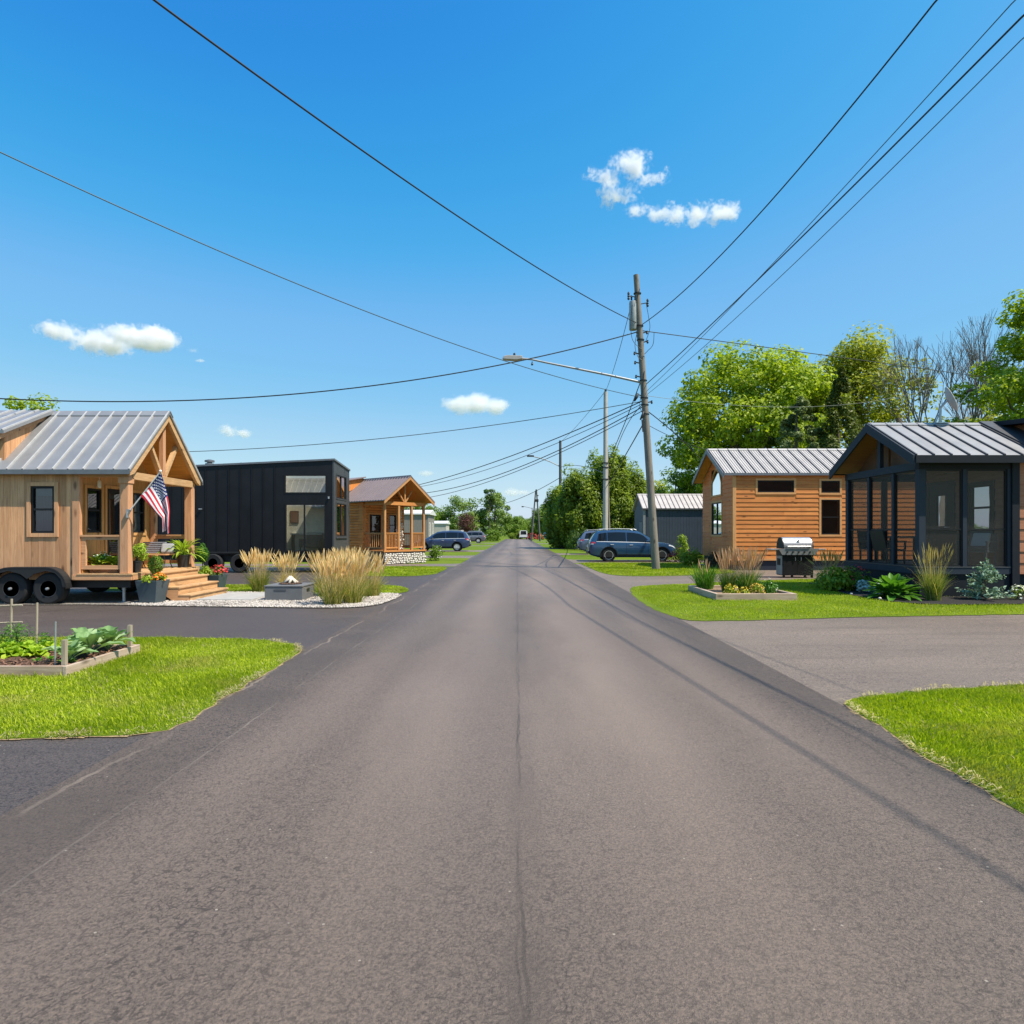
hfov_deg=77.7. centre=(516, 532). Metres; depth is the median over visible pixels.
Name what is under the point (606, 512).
utility pole
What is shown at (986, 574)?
shrub
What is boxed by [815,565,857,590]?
rounded leafy shrub
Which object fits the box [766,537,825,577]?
gas grill
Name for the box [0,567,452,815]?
driveway
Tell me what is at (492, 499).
tree
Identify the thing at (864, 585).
silver plant
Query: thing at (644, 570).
lawn
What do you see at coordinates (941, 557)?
dining table
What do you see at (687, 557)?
shrub
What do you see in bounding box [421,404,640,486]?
overhead wire
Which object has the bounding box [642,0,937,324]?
overhead wire
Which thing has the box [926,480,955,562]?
door
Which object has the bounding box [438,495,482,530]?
tree
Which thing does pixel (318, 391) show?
overhead wire
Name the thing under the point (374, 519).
door
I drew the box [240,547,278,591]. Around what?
ornamental grass
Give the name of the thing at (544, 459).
overhead wire
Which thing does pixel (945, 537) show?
dining chair
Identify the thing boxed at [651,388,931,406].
overhead wire
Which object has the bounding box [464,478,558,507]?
overhead wire
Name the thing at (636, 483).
cedar tree
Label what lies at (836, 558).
ornamental grass
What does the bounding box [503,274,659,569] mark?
utility pole
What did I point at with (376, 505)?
log cabin
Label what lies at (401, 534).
firewood stack
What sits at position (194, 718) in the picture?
lawn edge
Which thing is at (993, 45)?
overhead wire
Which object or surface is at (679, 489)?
deciduous tree
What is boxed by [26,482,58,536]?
window
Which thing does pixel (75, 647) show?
collard
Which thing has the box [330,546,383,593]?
ornamental grass
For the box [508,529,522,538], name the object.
hedge bush
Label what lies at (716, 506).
window
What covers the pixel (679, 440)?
overhead wire
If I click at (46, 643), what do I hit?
lettuce
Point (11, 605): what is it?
trellis
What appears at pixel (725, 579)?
ornamental grass
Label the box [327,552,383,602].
ornamental grass
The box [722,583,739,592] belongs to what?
flower
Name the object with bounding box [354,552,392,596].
ornamental grass
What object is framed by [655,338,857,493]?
maple tree
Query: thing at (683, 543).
shrub
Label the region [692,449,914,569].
orange cottage
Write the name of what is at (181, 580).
porch steps
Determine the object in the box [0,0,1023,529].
sky
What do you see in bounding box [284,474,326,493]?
window
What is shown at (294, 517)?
picture
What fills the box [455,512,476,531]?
purple bush
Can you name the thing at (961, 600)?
mulch bed
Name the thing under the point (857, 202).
overhead wire
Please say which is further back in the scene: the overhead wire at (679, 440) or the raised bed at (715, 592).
the overhead wire at (679, 440)
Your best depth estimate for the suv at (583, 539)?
46.80 m
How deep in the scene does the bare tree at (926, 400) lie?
45.54 m
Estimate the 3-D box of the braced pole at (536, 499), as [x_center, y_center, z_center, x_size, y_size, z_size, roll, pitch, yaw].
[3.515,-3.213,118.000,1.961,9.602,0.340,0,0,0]
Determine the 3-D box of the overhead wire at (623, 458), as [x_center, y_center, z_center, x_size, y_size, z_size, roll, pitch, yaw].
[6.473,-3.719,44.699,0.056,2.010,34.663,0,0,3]
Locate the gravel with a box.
[124,591,401,607]
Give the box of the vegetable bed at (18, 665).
[0,644,139,676]
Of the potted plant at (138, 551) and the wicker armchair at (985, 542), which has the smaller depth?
the potted plant at (138, 551)
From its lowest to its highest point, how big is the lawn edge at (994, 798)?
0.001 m
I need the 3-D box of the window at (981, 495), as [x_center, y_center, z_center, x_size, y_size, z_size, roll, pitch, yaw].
[12.090,-0.625,16.550,0.080,1.410,0.960,0,0,0]
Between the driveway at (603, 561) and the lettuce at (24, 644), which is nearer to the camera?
the lettuce at (24, 644)
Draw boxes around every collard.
[40,639,97,660]
[63,627,98,643]
[67,629,124,654]
[87,625,135,649]
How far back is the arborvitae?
39.75 m
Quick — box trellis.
[0,599,37,643]
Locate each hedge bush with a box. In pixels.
[485,528,500,540]
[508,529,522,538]
[565,526,586,549]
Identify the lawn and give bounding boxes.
[0,637,299,738]
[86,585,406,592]
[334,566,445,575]
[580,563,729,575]
[631,579,1023,620]
[846,686,1023,813]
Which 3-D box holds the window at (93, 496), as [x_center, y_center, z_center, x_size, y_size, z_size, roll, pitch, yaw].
[-9.810,-0.510,14.725,0.080,1.160,0.650,0,0,0]
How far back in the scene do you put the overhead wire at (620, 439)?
35.40 m
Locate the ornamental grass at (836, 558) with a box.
[796,549,852,578]
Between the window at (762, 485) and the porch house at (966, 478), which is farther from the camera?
the window at (762, 485)
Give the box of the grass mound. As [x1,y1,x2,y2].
[685,559,722,588]
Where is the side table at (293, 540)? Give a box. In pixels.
[290,533,322,549]
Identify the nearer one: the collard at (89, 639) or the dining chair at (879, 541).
the collard at (89, 639)
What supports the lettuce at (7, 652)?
on the vegetable bed at (18, 665)
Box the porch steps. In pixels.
[145,568,228,600]
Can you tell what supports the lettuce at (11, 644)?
on the vegetable bed at (18, 665)
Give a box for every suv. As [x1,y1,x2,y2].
[419,530,470,550]
[466,531,485,542]
[576,529,600,550]
[586,528,675,561]
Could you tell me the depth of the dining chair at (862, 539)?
18.72 m
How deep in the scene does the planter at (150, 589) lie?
14.22 m
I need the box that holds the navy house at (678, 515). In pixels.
[632,494,702,553]
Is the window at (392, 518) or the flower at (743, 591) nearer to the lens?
the flower at (743, 591)
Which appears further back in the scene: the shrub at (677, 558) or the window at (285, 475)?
the shrub at (677, 558)
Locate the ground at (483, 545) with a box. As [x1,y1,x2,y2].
[162,535,703,566]
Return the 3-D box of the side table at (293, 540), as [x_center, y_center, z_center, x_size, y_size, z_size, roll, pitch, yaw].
[-8.650,0.425,26.245,1.300,0.790,0.290,0,0,0]
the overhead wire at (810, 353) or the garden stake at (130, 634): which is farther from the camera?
the overhead wire at (810, 353)
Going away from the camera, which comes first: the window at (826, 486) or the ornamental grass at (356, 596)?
the ornamental grass at (356, 596)
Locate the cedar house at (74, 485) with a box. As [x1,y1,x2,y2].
[0,409,202,603]
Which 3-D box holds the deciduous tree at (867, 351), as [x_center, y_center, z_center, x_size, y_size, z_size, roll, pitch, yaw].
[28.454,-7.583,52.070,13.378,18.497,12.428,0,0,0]
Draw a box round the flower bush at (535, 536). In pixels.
[527,533,538,539]
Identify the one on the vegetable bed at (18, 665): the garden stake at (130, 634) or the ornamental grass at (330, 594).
the garden stake at (130, 634)
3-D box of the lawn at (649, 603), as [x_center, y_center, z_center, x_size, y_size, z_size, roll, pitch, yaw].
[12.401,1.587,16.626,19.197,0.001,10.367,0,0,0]
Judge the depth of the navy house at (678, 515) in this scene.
45.00 m
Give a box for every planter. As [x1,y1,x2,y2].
[87,551,119,572]
[135,556,169,602]
[196,543,228,589]
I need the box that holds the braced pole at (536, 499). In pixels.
[530,489,540,540]
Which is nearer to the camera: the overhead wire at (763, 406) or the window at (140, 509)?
the window at (140, 509)
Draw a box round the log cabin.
[349,475,434,564]
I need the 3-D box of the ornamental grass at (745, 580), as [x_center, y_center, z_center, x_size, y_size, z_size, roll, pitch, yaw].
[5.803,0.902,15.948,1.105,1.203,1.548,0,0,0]
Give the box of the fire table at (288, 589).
[264,576,314,599]
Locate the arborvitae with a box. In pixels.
[816,365,860,448]
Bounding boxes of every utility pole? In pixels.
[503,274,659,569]
[527,440,561,486]
[602,390,609,529]
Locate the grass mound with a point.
(705, 580)
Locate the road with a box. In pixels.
[0,539,1023,1023]
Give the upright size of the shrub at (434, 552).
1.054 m
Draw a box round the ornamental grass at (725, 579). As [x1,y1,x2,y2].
[713,546,740,591]
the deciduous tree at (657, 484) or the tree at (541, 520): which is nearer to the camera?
the deciduous tree at (657, 484)
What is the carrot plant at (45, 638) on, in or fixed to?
on the vegetable bed at (18, 665)
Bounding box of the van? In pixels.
[519,530,527,538]
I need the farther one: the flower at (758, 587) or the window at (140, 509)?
the window at (140, 509)
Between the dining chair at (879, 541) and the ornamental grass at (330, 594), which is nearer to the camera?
the ornamental grass at (330, 594)
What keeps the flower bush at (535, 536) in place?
on the ground at (483, 545)
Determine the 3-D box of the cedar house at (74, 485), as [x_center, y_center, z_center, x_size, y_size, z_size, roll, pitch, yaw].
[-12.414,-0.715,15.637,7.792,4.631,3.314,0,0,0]
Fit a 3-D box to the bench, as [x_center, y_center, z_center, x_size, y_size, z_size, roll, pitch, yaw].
[-9.270,0.575,16.270,0.820,0.666,0.499,0,0,0]
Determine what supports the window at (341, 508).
in the black house at (245, 506)
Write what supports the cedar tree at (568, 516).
on the ground at (483, 545)
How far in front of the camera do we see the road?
3.20 m
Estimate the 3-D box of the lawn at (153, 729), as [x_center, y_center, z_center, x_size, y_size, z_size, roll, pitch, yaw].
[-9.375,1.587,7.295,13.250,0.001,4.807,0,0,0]
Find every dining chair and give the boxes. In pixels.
[857,531,888,560]
[870,531,906,563]
[926,530,956,564]
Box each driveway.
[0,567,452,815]
[162,563,460,566]
[425,550,483,551]
[425,555,474,557]
[556,553,702,554]
[567,559,703,562]
[577,564,1023,709]
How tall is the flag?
1.417 m
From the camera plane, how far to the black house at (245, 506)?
25.30 m
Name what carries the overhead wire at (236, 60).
attached to the utility pole at (635, 313)
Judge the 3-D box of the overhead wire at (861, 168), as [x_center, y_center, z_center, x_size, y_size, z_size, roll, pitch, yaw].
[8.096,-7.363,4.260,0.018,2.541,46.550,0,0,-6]
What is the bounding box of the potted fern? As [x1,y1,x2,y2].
[157,538,207,566]
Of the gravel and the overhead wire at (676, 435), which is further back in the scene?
the overhead wire at (676, 435)
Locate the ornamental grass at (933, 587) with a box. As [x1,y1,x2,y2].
[906,543,955,600]
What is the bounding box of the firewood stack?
[396,509,403,549]
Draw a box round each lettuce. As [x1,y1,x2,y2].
[0,644,9,656]
[0,646,23,658]
[1,640,16,646]
[16,640,36,649]
[19,644,49,657]
[36,641,60,651]
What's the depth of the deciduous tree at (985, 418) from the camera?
45.32 m
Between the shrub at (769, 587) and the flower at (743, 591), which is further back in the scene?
the shrub at (769, 587)
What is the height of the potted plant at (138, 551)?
0.680 m
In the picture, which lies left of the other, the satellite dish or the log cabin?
the log cabin
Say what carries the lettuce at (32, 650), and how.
on the vegetable bed at (18, 665)
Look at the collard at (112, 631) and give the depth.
8.07 m
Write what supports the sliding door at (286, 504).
in the black house at (245, 506)
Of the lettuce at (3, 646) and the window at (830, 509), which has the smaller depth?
the lettuce at (3, 646)
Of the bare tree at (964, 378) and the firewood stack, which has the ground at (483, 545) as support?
the bare tree at (964, 378)
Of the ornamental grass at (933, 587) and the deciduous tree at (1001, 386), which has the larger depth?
the deciduous tree at (1001, 386)
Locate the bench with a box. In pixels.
[133,542,174,567]
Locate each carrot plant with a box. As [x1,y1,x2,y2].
[0,622,36,643]
[32,632,52,643]
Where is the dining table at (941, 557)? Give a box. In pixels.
[887,536,942,564]
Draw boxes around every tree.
[2,392,60,410]
[413,504,446,520]
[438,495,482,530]
[475,491,512,536]
[483,488,495,528]
[501,516,529,534]
[525,516,538,534]
[531,504,544,534]
[541,483,580,547]
[551,463,602,548]
[582,443,633,529]
[609,456,646,530]
[642,466,696,493]
[645,480,664,490]
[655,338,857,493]
[656,479,678,493]
[722,361,798,448]
[775,363,831,448]
[775,396,828,448]
[793,319,955,448]
[851,310,1023,422]
[913,323,1019,422]
[945,289,1023,422]
[961,413,1002,422]
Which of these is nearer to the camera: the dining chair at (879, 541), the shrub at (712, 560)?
the dining chair at (879, 541)
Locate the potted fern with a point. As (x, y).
(183, 558)
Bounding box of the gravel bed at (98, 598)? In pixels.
[0,591,399,607]
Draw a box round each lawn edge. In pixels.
[0,643,301,739]
[843,688,1023,814]
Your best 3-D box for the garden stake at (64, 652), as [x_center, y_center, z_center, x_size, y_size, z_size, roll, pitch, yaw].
[-5.020,1.385,7.060,0.044,0.390,0.044,0,0,0]
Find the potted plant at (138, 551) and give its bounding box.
[133,543,149,571]
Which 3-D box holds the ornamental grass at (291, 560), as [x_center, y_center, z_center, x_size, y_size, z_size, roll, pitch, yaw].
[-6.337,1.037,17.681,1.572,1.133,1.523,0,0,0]
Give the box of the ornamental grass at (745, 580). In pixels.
[727,545,769,592]
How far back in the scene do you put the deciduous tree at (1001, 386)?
40.15 m
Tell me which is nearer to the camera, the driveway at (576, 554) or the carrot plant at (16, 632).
the carrot plant at (16, 632)
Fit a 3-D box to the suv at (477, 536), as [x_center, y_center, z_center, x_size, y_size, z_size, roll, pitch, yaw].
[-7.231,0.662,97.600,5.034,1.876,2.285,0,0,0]
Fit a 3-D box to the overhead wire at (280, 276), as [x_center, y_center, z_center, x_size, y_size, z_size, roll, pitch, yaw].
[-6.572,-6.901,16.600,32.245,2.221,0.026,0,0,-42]
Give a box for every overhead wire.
[0,152,637,396]
[0,332,635,401]
[153,0,635,322]
[189,401,640,451]
[419,402,639,484]
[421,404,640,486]
[427,407,641,492]
[433,411,640,496]
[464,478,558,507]
[594,426,641,503]
[606,383,639,465]
[607,314,628,386]
[608,406,640,477]
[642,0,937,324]
[643,330,1009,380]
[646,14,1023,383]
[647,0,1015,390]
[648,37,1023,393]
[649,412,712,473]
[650,426,705,449]
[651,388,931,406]
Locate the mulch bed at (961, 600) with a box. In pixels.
[810,582,1023,603]
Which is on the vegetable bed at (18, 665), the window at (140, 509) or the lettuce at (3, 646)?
the lettuce at (3, 646)
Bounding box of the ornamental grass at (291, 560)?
[269,550,304,582]
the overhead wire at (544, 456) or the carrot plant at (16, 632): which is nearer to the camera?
the carrot plant at (16, 632)
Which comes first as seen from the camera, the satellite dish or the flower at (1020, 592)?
the flower at (1020, 592)
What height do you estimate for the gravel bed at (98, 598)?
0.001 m
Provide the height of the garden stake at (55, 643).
0.580 m
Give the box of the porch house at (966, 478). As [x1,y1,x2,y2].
[829,418,1023,595]
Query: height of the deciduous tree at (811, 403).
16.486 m
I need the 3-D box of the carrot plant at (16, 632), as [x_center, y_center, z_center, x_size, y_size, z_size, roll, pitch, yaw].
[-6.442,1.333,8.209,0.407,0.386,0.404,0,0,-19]
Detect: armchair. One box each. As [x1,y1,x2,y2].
[299,533,323,549]
[956,531,998,564]
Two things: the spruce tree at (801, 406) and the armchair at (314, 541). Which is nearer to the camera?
the armchair at (314, 541)
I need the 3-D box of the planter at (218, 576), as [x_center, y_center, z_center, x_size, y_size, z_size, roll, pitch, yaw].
[-8.328,0.928,17.249,0.952,1.305,0.742,0,0,0]
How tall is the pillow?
0.243 m
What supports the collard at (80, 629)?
on the vegetable bed at (18, 665)
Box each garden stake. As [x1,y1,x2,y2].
[54,622,56,664]
[61,640,67,664]
[127,625,132,646]
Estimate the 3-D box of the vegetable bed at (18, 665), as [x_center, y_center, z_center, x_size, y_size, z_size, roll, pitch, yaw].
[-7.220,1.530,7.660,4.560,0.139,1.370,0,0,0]
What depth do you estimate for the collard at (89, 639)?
7.75 m
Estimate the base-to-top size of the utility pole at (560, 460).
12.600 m
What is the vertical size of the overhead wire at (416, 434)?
1.861 m
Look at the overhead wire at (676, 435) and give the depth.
28.77 m
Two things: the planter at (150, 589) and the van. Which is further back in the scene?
the van
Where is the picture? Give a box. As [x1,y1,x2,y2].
[290,511,298,523]
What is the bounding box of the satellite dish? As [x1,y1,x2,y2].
[935,387,972,422]
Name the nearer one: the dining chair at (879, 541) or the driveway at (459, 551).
the dining chair at (879, 541)
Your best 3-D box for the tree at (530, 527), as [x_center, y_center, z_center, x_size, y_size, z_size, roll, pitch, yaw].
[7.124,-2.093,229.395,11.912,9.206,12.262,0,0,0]
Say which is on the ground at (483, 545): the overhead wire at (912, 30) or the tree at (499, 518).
the tree at (499, 518)
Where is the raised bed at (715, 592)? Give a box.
[688,585,796,599]
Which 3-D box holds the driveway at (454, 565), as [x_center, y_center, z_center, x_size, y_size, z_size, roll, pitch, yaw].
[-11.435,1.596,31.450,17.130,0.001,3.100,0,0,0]
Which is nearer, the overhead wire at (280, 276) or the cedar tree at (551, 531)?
the overhead wire at (280, 276)
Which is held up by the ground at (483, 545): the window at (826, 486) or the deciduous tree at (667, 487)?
the deciduous tree at (667, 487)
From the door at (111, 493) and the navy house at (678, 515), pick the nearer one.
the door at (111, 493)
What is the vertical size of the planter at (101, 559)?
0.492 m
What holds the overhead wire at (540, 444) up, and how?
attached to the utility pole at (635, 313)
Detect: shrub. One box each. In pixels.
[427,545,442,560]
[666,546,689,561]
[673,534,688,561]
[676,547,704,565]
[703,552,721,567]
[760,579,778,592]
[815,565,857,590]
[843,565,873,590]
[956,557,1016,599]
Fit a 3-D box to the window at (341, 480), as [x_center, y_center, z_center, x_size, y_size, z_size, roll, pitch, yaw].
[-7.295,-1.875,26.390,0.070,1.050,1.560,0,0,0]
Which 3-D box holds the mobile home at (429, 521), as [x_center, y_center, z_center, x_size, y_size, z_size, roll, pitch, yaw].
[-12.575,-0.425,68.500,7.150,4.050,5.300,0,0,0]
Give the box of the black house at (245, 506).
[157,458,349,572]
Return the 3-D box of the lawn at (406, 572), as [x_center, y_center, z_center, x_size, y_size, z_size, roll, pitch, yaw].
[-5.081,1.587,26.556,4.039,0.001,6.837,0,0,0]
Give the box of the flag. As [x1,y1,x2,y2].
[126,470,169,533]
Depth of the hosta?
15.08 m
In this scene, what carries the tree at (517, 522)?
on the ground at (483, 545)
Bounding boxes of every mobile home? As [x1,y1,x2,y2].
[404,510,435,547]
[434,521,449,533]
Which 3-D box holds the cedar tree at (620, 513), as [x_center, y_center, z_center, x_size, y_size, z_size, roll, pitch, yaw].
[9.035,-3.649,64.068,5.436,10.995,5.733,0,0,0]
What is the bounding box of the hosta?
[863,573,925,601]
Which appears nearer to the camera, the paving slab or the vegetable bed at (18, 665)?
the vegetable bed at (18, 665)
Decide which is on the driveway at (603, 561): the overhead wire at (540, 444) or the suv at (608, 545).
the suv at (608, 545)
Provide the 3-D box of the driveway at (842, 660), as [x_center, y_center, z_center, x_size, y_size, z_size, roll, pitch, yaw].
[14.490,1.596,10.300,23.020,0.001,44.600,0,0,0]
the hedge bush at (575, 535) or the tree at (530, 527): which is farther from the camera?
the tree at (530, 527)
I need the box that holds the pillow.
[161,543,173,552]
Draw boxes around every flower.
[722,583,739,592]
[740,587,749,592]
[748,583,765,592]
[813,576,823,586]
[1007,584,1023,599]
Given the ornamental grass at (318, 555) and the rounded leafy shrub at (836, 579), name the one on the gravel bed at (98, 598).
the ornamental grass at (318, 555)
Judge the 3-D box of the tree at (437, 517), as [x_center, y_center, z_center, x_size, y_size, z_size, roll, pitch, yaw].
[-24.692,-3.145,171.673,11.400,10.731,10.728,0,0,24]
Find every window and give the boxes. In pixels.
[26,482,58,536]
[84,485,103,534]
[133,490,146,534]
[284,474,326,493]
[336,473,346,500]
[336,502,347,537]
[388,514,396,536]
[711,468,721,497]
[711,500,721,536]
[755,478,795,493]
[819,479,841,494]
[819,498,841,536]
[968,480,994,535]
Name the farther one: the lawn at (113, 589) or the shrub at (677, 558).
the shrub at (677, 558)
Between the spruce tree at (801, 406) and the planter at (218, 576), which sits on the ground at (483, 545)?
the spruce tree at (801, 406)
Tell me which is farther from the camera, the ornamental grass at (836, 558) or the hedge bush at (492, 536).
the hedge bush at (492, 536)
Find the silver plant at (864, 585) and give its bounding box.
[855,579,870,591]
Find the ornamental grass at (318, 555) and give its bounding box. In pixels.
[305,548,346,595]
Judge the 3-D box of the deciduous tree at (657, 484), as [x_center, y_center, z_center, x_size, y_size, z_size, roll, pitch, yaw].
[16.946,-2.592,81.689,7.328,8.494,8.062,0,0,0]
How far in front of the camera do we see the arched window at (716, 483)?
29.23 m
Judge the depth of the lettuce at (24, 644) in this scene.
7.92 m
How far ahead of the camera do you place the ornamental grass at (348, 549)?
16.15 m
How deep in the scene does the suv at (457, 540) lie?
54.51 m
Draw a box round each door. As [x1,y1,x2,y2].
[104,485,119,563]
[285,503,325,551]
[368,513,381,549]
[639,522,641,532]
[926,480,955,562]
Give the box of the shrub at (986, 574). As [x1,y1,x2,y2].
[956,557,1016,599]
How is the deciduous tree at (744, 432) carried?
on the ground at (483, 545)
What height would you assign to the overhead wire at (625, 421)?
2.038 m
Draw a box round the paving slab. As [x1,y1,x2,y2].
[196,592,264,600]
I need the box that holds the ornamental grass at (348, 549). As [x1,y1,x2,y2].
[328,547,368,586]
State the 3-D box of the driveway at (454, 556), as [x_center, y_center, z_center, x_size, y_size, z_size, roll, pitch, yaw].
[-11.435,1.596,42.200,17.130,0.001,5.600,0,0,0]
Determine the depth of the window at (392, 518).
34.33 m
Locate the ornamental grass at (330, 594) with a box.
[299,553,353,604]
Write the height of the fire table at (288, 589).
0.547 m
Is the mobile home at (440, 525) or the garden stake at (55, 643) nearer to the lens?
the garden stake at (55, 643)
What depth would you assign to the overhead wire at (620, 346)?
32.23 m
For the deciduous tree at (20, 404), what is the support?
on the ground at (483, 545)
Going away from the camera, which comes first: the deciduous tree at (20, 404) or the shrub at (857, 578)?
the shrub at (857, 578)
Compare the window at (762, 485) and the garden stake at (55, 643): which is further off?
the window at (762, 485)

